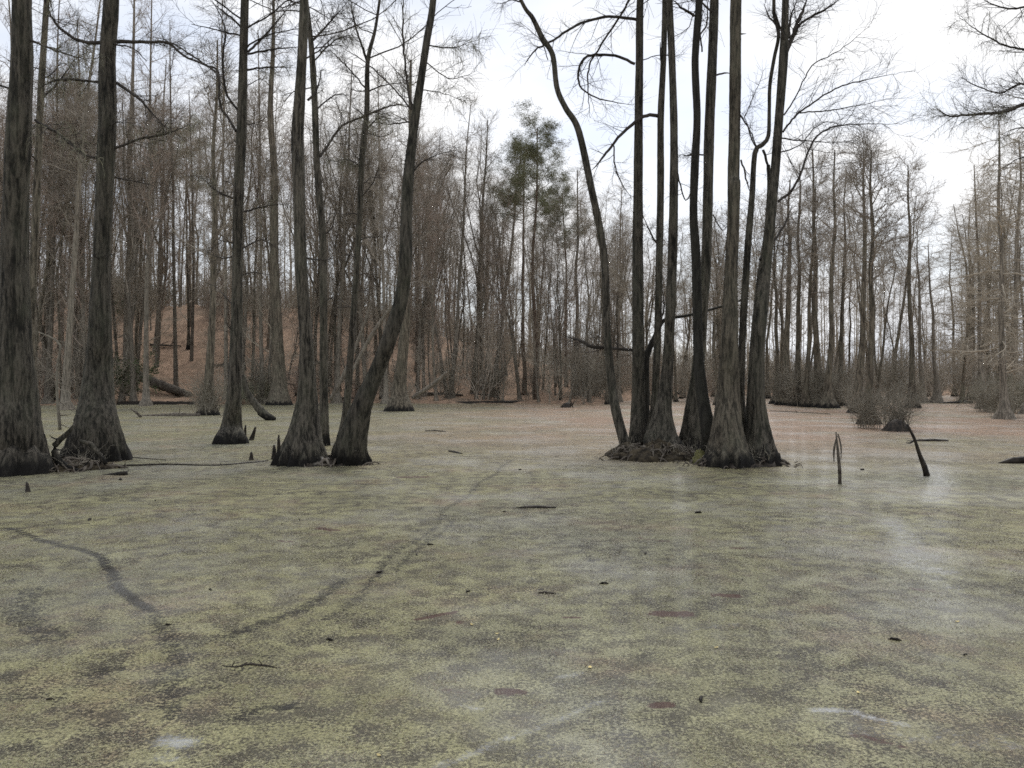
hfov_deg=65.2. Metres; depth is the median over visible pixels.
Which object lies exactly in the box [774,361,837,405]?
twiggy shrub
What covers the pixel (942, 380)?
twiggy shrub
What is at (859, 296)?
swamp tree
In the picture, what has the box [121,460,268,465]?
fallen log
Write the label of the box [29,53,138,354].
bare tree
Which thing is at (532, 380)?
twiggy shrub
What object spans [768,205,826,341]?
swamp tree
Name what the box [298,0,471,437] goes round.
swamp tree
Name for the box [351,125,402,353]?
bare tree
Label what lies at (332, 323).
bare tree
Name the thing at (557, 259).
bare tree
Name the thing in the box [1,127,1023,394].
distant wood
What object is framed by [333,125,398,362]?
bare tree
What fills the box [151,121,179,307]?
bare tree
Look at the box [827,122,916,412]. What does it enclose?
bare tree
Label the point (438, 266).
bare tree
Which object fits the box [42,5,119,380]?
bare tree
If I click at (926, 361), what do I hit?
twiggy shrub
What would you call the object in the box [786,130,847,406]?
bare tree
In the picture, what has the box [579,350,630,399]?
twiggy shrub
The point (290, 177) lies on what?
bare tree
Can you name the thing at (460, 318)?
bare tree
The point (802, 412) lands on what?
fallen log
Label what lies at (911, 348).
bare tree
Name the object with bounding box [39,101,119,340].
bare tree
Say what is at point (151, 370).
evergreen shrub
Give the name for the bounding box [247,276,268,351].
bare tree
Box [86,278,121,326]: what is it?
twiggy shrub
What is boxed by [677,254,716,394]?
swamp tree
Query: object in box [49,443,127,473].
root mound
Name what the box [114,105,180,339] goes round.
bare tree
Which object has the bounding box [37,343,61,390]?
twiggy shrub
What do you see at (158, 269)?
bare tree
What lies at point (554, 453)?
water
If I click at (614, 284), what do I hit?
bare tree
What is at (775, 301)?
bare tree
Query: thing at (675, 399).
swamp tree
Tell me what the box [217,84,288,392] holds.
bare tree
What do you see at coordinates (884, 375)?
twiggy shrub
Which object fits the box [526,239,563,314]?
bare tree
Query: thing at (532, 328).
bare tree
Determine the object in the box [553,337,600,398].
twiggy shrub
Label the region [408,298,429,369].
bare tree
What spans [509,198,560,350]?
bare tree
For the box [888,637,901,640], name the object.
bark chip
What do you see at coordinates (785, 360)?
bare tree
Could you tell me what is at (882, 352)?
swamp tree
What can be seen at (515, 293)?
bare tree
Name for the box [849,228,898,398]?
swamp tree
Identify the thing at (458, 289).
bare tree
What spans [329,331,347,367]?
bare tree
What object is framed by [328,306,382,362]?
twiggy shrub
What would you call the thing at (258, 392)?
twiggy shrub
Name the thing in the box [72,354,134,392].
twiggy shrub
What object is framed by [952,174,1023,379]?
cypress tree
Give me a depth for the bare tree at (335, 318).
85.42 m
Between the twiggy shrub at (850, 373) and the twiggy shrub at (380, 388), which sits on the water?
the twiggy shrub at (850, 373)
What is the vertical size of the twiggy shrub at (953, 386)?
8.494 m
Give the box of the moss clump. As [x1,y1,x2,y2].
[692,449,704,463]
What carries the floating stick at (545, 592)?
on the water
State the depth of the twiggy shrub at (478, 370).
86.52 m
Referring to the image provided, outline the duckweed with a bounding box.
[0,506,1023,767]
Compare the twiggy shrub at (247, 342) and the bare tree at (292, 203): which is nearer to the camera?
the twiggy shrub at (247, 342)
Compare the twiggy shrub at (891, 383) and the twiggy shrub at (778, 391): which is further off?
the twiggy shrub at (891, 383)
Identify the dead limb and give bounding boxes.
[329,300,372,400]
[353,305,391,371]
[411,371,447,398]
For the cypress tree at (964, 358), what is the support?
in the water
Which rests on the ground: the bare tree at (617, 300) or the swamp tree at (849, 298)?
the bare tree at (617, 300)
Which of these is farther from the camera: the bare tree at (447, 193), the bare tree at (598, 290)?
the bare tree at (447, 193)
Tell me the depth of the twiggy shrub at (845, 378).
79.40 m
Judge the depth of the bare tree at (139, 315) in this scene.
103.20 m
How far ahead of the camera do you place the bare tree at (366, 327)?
112.46 m
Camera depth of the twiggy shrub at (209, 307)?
116.73 m
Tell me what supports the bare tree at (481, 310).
on the ground
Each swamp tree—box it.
[0,0,98,378]
[0,0,123,476]
[5,0,248,461]
[137,0,362,444]
[200,0,348,466]
[224,0,425,445]
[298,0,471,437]
[302,0,502,465]
[480,0,629,443]
[501,0,726,443]
[568,184,629,404]
[570,0,667,428]
[577,0,724,451]
[589,218,627,373]
[599,200,652,391]
[599,241,631,345]
[607,0,708,445]
[609,239,654,338]
[609,263,650,402]
[626,237,663,341]
[626,267,653,354]
[634,0,744,450]
[644,236,667,349]
[644,240,691,401]
[649,216,691,332]
[649,235,679,314]
[653,216,701,398]
[675,218,725,369]
[675,232,725,346]
[675,248,719,398]
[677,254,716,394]
[677,266,710,397]
[679,201,752,336]
[683,198,738,360]
[683,259,740,404]
[684,194,740,396]
[689,212,739,342]
[700,222,761,304]
[700,236,725,376]
[703,0,788,468]
[706,272,738,372]
[708,203,753,363]
[712,235,753,344]
[715,234,750,343]
[720,200,781,328]
[722,0,825,433]
[722,181,785,387]
[725,191,806,327]
[738,195,790,300]
[741,196,807,398]
[745,0,936,465]
[746,164,770,416]
[751,189,806,381]
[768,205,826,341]
[774,180,858,342]
[789,212,850,374]
[820,181,877,365]
[824,181,880,374]
[825,197,878,389]
[826,223,889,394]
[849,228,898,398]
[853,259,916,392]
[858,231,922,403]
[860,201,918,392]
[880,175,944,397]
[883,238,946,327]
[883,249,943,396]
[891,259,928,338]
[892,0,1023,202]
[898,254,943,374]
[943,197,1014,379]
[957,158,1023,327]
[984,180,1023,362]
[1005,134,1023,273]
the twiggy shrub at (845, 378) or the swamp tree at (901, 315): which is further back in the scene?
the swamp tree at (901, 315)
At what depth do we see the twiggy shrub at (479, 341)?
106.21 m
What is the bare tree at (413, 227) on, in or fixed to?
on the ground
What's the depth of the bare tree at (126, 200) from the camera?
101.34 m
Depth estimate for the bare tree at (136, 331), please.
92.77 m
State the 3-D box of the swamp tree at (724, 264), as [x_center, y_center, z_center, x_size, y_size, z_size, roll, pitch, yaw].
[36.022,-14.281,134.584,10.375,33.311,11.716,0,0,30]
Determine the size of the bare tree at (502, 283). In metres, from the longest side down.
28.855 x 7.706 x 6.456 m
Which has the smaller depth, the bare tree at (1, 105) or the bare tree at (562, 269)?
the bare tree at (1, 105)
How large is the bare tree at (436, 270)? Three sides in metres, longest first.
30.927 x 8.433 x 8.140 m
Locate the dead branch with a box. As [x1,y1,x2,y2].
[38,332,80,429]
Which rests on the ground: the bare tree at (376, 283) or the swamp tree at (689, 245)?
the bare tree at (376, 283)
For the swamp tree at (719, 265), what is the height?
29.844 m
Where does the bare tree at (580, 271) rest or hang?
on the ground
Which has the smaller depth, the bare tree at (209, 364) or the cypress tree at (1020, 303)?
the bare tree at (209, 364)
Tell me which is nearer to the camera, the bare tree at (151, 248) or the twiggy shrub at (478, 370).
the twiggy shrub at (478, 370)
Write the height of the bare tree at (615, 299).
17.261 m
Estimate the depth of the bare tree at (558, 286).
85.31 m
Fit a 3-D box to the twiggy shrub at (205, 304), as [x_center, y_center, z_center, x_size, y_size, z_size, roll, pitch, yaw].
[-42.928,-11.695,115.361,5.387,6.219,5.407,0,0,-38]
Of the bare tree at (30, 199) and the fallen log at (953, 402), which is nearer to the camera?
the fallen log at (953, 402)
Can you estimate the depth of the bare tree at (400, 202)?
102.00 m
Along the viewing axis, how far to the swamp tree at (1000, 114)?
24.18 m
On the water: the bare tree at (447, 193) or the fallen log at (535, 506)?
the fallen log at (535, 506)
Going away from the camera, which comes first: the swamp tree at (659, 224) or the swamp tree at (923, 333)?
the swamp tree at (659, 224)
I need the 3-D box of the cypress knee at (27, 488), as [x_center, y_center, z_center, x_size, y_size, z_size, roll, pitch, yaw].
[-8.946,2.011,14.803,0.141,0.401,0.119,0,0,0]
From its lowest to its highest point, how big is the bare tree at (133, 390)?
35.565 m
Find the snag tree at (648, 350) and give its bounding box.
[545,279,740,426]
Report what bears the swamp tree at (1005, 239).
in the water
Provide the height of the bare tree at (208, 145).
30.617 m
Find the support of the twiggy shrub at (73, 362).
on the water
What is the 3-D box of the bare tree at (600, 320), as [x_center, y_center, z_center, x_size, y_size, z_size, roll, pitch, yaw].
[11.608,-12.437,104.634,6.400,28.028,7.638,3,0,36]
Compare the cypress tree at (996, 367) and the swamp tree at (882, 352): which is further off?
the cypress tree at (996, 367)
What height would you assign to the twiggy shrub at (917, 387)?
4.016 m
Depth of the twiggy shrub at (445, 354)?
100.77 m
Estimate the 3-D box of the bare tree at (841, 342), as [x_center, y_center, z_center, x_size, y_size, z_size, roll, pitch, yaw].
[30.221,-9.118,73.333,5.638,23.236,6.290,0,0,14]
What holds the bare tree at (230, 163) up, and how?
on the ground
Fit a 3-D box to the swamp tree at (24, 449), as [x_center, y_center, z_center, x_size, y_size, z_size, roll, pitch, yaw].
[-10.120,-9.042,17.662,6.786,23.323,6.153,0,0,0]
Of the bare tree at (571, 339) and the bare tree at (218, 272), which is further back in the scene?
the bare tree at (571, 339)
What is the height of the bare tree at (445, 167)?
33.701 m
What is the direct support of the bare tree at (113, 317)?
on the ground
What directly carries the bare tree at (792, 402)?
in the water
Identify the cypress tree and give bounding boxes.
[921,198,1010,399]
[924,220,982,396]
[927,193,1022,377]
[928,150,1023,408]
[930,202,1010,388]
[935,95,1023,418]
[938,219,1005,400]
[947,216,1023,392]
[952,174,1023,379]
[955,177,1013,387]
[964,133,1023,403]
[974,75,1023,413]
[975,186,1023,382]
[982,152,1023,384]
[988,175,1023,364]
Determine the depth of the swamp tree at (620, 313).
108.73 m
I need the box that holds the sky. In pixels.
[0,0,1023,382]
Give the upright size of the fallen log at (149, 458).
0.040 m
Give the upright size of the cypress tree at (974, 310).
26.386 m
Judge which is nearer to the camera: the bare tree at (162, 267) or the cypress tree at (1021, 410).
the cypress tree at (1021, 410)
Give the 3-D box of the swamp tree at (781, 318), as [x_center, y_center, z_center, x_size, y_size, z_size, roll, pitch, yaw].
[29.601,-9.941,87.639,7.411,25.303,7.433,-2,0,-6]
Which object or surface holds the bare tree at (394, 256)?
on the ground
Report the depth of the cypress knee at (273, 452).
21.30 m
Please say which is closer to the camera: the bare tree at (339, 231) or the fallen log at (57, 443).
the fallen log at (57, 443)
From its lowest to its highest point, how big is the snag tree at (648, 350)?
5.982 m
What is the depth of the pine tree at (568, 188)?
98.78 m
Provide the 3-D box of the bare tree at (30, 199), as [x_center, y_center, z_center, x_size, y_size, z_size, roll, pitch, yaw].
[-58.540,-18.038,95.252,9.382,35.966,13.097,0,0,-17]
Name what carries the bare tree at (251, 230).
on the ground
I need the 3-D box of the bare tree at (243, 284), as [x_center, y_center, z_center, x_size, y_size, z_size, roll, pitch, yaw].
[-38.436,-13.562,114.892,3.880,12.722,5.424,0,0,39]
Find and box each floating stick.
[222,660,279,667]
[538,591,555,593]
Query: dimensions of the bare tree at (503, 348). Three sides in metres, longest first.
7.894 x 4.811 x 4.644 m
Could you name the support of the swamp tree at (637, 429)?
on the water
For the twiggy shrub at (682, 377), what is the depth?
82.99 m
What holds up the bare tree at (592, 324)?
on the ground
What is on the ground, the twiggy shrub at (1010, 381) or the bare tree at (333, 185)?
the bare tree at (333, 185)
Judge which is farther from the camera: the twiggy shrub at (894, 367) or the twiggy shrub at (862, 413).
the twiggy shrub at (894, 367)
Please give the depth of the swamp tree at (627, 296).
75.19 m
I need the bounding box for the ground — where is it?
[38,305,966,404]
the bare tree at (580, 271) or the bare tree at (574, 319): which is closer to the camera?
the bare tree at (574, 319)
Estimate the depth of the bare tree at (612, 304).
112.84 m
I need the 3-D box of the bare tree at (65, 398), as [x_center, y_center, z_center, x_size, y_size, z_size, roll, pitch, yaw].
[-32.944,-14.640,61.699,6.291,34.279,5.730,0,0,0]
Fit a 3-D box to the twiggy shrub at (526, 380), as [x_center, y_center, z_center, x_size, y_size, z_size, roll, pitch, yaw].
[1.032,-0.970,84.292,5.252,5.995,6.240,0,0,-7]
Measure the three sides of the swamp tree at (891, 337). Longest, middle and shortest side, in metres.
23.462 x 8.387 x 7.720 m
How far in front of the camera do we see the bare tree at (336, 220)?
152.71 m
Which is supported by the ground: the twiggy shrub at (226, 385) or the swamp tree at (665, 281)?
the twiggy shrub at (226, 385)
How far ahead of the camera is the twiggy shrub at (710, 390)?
92.15 m
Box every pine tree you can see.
[484,128,566,394]
[493,97,576,399]
[526,167,593,387]
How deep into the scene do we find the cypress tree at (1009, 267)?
115.77 m
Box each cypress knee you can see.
[25,482,30,491]
[249,427,255,439]
[271,445,275,458]
[277,435,280,451]
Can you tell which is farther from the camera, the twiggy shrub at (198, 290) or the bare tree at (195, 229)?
the bare tree at (195, 229)
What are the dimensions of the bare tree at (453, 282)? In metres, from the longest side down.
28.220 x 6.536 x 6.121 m
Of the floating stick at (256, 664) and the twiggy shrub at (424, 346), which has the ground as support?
the twiggy shrub at (424, 346)
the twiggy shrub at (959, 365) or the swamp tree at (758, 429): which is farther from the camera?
the twiggy shrub at (959, 365)
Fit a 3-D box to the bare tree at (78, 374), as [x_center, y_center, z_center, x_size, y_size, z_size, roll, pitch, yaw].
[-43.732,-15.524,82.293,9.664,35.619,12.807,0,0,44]
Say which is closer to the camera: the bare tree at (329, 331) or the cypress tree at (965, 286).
the bare tree at (329, 331)
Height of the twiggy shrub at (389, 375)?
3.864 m
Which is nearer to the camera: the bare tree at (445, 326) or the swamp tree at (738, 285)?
the bare tree at (445, 326)
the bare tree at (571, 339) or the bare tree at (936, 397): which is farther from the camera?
the bare tree at (571, 339)
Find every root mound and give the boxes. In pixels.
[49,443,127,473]
[276,444,385,467]
[599,436,696,462]
[677,435,802,469]
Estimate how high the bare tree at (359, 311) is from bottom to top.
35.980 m
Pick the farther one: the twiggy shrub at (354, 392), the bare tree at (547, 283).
the bare tree at (547, 283)
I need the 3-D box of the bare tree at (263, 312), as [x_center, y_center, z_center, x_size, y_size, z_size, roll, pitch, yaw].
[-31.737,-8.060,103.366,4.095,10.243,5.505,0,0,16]
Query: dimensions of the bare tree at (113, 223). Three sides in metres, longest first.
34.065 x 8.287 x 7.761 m
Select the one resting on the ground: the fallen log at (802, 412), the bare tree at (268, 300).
the bare tree at (268, 300)
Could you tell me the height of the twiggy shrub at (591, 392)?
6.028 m
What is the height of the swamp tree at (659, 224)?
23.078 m
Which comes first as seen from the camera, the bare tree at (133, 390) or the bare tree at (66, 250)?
the bare tree at (133, 390)
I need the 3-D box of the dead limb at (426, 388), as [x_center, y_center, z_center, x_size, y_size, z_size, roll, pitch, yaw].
[-6.193,0.099,60.138,2.771,2.148,0.626,0,0,0]
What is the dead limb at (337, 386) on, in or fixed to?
on the ground
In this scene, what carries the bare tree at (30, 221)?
on the ground
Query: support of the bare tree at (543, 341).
on the ground
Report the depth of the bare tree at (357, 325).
88.71 m
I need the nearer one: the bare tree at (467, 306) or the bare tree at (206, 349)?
the bare tree at (206, 349)
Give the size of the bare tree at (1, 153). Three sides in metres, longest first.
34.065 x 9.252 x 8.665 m
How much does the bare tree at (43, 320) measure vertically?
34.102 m
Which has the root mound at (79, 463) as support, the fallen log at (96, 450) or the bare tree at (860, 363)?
the fallen log at (96, 450)
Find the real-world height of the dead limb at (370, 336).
5.305 m
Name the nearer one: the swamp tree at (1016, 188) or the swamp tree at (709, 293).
the swamp tree at (1016, 188)
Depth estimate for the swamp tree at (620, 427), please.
22.57 m
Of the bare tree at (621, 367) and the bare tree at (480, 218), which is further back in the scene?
the bare tree at (480, 218)
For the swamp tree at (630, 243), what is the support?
on the ground
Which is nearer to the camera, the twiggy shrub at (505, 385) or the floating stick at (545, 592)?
the floating stick at (545, 592)
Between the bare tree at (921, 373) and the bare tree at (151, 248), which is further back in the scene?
the bare tree at (151, 248)
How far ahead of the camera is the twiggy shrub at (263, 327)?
107.16 m
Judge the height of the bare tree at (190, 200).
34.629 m
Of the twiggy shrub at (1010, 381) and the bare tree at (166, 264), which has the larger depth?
the bare tree at (166, 264)
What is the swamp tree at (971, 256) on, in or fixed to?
on the water
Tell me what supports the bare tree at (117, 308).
on the ground
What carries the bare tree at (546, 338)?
on the ground
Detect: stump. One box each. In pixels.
[560,401,574,407]
[880,419,912,431]
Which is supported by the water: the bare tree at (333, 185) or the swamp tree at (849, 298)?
the swamp tree at (849, 298)
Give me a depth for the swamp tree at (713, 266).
125.68 m
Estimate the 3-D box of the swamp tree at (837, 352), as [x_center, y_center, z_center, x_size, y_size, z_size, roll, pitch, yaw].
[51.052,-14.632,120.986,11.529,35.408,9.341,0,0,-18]
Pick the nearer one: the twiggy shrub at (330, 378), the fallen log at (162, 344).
the twiggy shrub at (330, 378)
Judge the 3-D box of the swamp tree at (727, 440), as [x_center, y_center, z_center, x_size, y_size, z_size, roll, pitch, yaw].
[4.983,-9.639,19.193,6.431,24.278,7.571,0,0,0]
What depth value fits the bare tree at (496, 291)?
83.22 m
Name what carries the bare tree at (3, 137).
on the ground
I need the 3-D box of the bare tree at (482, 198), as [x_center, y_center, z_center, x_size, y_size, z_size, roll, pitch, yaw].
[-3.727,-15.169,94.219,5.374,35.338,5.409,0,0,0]
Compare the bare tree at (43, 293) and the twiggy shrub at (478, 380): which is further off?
the twiggy shrub at (478, 380)
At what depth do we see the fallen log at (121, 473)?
17.56 m
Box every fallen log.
[49,424,93,470]
[79,432,111,465]
[103,470,128,474]
[117,401,193,404]
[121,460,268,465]
[131,408,141,416]
[133,457,165,459]
[135,370,190,396]
[142,407,201,415]
[150,340,180,348]
[242,375,275,420]
[426,386,465,395]
[449,400,527,402]
[516,505,555,507]
[777,410,829,413]
[908,439,948,440]
[940,401,972,403]
[999,456,1023,462]
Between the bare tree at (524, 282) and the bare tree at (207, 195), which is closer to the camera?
the bare tree at (207, 195)
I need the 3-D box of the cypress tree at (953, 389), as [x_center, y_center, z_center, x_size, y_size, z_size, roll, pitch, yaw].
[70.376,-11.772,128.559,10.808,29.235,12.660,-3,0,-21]
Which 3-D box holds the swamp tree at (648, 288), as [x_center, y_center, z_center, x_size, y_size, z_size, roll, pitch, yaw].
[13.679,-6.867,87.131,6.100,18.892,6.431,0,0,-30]
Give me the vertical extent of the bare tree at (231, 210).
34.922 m
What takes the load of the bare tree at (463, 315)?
on the ground
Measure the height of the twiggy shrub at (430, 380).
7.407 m
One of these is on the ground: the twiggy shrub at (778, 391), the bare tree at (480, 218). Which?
the bare tree at (480, 218)
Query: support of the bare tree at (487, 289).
on the ground
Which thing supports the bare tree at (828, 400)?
in the water
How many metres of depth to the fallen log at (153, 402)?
77.78 m
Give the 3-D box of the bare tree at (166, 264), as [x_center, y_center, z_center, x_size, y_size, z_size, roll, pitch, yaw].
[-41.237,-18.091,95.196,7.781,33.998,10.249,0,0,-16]
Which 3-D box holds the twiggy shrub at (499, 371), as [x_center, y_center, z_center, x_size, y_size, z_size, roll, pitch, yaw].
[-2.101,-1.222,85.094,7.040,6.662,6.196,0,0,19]
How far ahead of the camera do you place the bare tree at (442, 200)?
138.14 m
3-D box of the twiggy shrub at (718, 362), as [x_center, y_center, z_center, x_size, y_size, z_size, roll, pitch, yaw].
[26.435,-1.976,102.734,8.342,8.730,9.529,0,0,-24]
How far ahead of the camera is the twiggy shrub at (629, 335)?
109.43 m
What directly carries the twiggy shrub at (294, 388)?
on the ground
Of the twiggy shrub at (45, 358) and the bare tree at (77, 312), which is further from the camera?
the twiggy shrub at (45, 358)
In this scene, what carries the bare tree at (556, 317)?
on the ground
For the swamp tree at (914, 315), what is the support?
on the water
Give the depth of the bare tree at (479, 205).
93.63 m
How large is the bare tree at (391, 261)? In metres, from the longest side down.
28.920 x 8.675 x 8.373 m
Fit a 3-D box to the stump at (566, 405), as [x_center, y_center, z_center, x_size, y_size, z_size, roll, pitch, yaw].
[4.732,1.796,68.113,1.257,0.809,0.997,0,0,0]
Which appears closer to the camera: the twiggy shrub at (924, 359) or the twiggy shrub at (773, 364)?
the twiggy shrub at (924, 359)
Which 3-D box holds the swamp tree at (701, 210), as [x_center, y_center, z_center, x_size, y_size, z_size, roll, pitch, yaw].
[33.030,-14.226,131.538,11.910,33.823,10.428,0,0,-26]
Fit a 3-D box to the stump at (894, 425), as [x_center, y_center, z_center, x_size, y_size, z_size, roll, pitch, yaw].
[16.385,1.840,34.046,1.216,0.720,1.269,0,0,-9]
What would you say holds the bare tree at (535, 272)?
on the ground
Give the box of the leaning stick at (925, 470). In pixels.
[903,423,929,475]
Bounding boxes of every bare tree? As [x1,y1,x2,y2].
[0,0,70,238]
[0,43,82,321]
[0,65,63,399]
[0,70,50,234]
[0,77,6,195]
[0,77,69,305]
[0,105,31,232]
[0,113,47,360]
[1,93,87,346]
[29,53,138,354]
[29,60,117,400]
[29,62,93,392]
[30,68,97,392]
[31,0,94,403]
[31,53,111,363]
[32,65,96,346]
[32,67,119,369]
[34,55,139,398]
[37,109,64,367]
[38,104,92,326]
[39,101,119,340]
[42,0,126,409]
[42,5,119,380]
[42,114,89,314]
[44,50,138,314]
[72,87,162,378]
[75,292,123,341]
[83,86,126,267]
[86,74,182,401]
[86,92,127,260]
[91,68,208,400]
[96,83,147,308]
[110,95,195,392]
[111,0,166,395]
[112,79,159,344]
[112,90,186,361]
[112,272,124,361]
[113,0,187,405]
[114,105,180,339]
[115,92,170,319]
[116,86,156,256]
[117,81,192,350]
[125,255,149,344]
[138,94,199,366]
[139,55,183,359]
[141,16,208,385]
[143,283,165,330]
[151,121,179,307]
[153,111,206,306]
[155,117,203,306]
[161,14,267,414]
[165,99,209,349]
[166,110,220,326]
[167,110,211,304]
[168,81,219,314]
[171,62,278,394]
[173,84,209,360]
[177,50,267,384]
[177,75,262,310]
[178,96,230,328]
[181,0,256,399]
[192,324,223,388]
[193,290,223,366]
[196,95,267,369]
[216,274,231,346]
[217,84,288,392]
[223,74,317,398]
[224,107,267,324]
[226,16,290,403]
[229,77,295,327]
[243,248,253,330]
[247,0,296,404]
[247,101,279,293]
[247,101,296,348]
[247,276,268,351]
[255,284,281,342]
[263,106,331,395]
[263,124,292,306]
[266,97,355,372]
[266,143,314,276]
[277,110,335,360]
[278,114,319,313]
[282,90,357,364]
[283,305,297,347]
[286,315,298,380]
[304,74,397,379]
[304,93,411,398]
[305,93,404,377]
[306,84,397,396]
[308,127,395,386]
[310,121,354,319]
[316,108,406,355]
[317,336,342,396]
[325,134,361,337]
[326,46,371,402]
[328,146,355,300]
[328,316,346,391]
[329,144,398,331]
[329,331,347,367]
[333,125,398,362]
[339,126,400,351]
[345,63,401,403]
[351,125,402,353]
[352,110,412,370]
[356,325,377,365]
[362,41,456,410]
[362,139,400,309]
[366,157,394,304]
[370,163,459,397]
[371,159,431,344]
[373,109,475,370]
[376,125,452,300]
[377,314,398,372]
[384,125,477,369]
[384,134,439,372]
[384,150,404,277]
[391,140,461,332]
[392,141,459,400]
[402,142,462,381]
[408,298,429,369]
[410,157,467,398]
[410,161,476,396]
[410,295,437,365]
[411,119,458,384]
[412,136,459,336]
[412,156,457,383]
[419,180,460,361]
[426,293,463,395]
[427,323,446,371]
[430,127,463,336]
[434,198,474,365]
[435,108,502,389]
[438,289,454,356]
[439,91,487,398]
[440,133,486,370]
[444,296,476,374]
[445,164,468,328]
[448,135,500,329]
[451,175,496,342]
[458,104,500,392]
[461,164,527,399]
[463,170,517,398]
[463,207,511,376]
[466,174,500,343]
[468,210,505,365]
[473,188,522,399]
[475,163,519,373]
[476,215,519,399]
[485,174,529,378]
[486,236,521,398]
[489,134,531,397]
[490,329,512,364]
[494,222,541,372]
[499,186,562,401]
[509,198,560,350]
[514,215,538,366]
[514,220,547,382]
[516,206,552,378]
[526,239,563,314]
[528,217,566,382]
[528,246,561,385]
[532,321,552,355]
[535,181,579,399]
[536,192,584,389]
[538,221,577,398]
[539,184,582,373]
[543,287,572,394]
[549,216,595,386]
[554,253,574,346]
[555,157,600,394]
[562,285,593,393]
[563,311,583,391]
[564,228,624,402]
[567,185,628,402]
[568,183,607,334]
[570,326,612,398]
[572,300,613,362]
[581,186,623,365]
[583,242,621,358]
[586,229,615,339]
[587,259,601,349]
[595,171,644,401]
[596,218,651,378]
[599,214,651,362]
[599,252,627,395]
[607,211,631,385]
[613,345,631,385]
[752,197,803,403]
[765,171,811,404]
[772,151,826,405]
[778,147,848,406]
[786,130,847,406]
[800,128,868,407]
[811,111,953,424]
[818,170,875,405]
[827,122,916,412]
[879,138,947,407]
[895,211,937,402]
[899,245,961,402]
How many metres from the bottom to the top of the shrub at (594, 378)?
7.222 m
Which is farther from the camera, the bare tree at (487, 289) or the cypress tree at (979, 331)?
the bare tree at (487, 289)
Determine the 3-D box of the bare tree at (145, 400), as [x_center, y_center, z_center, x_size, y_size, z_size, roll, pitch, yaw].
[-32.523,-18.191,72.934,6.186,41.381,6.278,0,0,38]
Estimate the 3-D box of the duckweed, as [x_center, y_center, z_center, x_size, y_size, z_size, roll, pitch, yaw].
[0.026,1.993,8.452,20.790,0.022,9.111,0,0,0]
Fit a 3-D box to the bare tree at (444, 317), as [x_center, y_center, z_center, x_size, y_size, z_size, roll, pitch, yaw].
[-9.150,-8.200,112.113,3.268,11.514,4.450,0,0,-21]
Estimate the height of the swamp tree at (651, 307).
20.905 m
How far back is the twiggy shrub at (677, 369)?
94.78 m
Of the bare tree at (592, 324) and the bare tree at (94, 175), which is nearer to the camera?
the bare tree at (592, 324)
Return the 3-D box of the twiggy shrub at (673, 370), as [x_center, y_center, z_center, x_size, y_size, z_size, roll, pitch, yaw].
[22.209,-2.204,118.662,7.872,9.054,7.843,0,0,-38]
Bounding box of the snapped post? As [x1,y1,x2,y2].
[833,432,841,483]
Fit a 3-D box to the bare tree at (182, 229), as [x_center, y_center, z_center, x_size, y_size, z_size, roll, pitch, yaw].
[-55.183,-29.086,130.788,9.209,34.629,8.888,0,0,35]
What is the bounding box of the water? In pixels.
[0,395,1023,767]
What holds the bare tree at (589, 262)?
on the ground
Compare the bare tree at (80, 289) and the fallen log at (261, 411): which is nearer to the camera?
the fallen log at (261, 411)
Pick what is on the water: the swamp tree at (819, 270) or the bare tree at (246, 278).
the swamp tree at (819, 270)
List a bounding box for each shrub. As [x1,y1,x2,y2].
[36,306,133,404]
[37,337,62,375]
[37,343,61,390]
[37,348,62,402]
[37,358,61,399]
[38,305,82,396]
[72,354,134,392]
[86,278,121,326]
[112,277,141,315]
[113,343,162,400]
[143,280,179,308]
[178,363,227,414]
[182,272,208,307]
[195,284,223,318]
[195,293,223,319]
[200,257,257,300]
[205,285,287,347]
[214,352,270,403]
[214,372,256,402]
[215,323,258,354]
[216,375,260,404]
[242,345,297,384]
[243,292,287,344]
[244,283,266,313]
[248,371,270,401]
[284,319,344,390]
[286,361,298,399]
[295,363,333,390]
[308,276,331,320]
[314,349,372,400]
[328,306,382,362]
[342,373,362,398]
[352,366,368,390]
[357,350,408,398]
[371,362,407,387]
[379,378,420,403]
[390,335,446,400]
[408,325,450,367]
[416,356,474,399]
[421,333,479,393]
[431,348,465,379]
[434,303,514,400]
[443,345,508,399]
[459,311,525,374]
[459,344,522,399]
[461,363,495,395]
[470,355,517,400]
[501,350,541,399]
[514,370,547,390]
[515,322,571,390]
[524,343,592,400]
[550,349,621,403]
[551,320,596,358]
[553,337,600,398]
[554,359,629,392]
[566,361,604,396]
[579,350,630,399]
[587,360,622,395]
[588,318,644,389]
[615,374,631,397]
[621,347,661,389]
[645,335,717,399]
[649,342,686,389]
[651,338,714,395]
[674,354,717,394]
[680,345,718,394]
[681,335,747,387]
[684,369,714,400]
[745,348,794,392]
[745,358,773,397]
[764,355,803,401]
[765,360,794,392]
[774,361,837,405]
[795,354,854,403]
[822,359,865,403]
[824,334,884,380]
[831,372,882,408]
[836,361,874,392]
[842,382,894,428]
[853,356,902,397]
[863,369,933,429]
[864,323,951,397]
[864,338,933,401]
[874,349,930,400]
[892,370,934,403]
[900,321,977,396]
[915,364,939,395]
[917,363,960,398]
[926,328,989,400]
[942,342,998,393]
[946,354,998,401]
[953,370,1023,409]
[954,367,1010,411]
[976,370,1023,416]
[980,372,1023,412]
[987,359,1023,408]

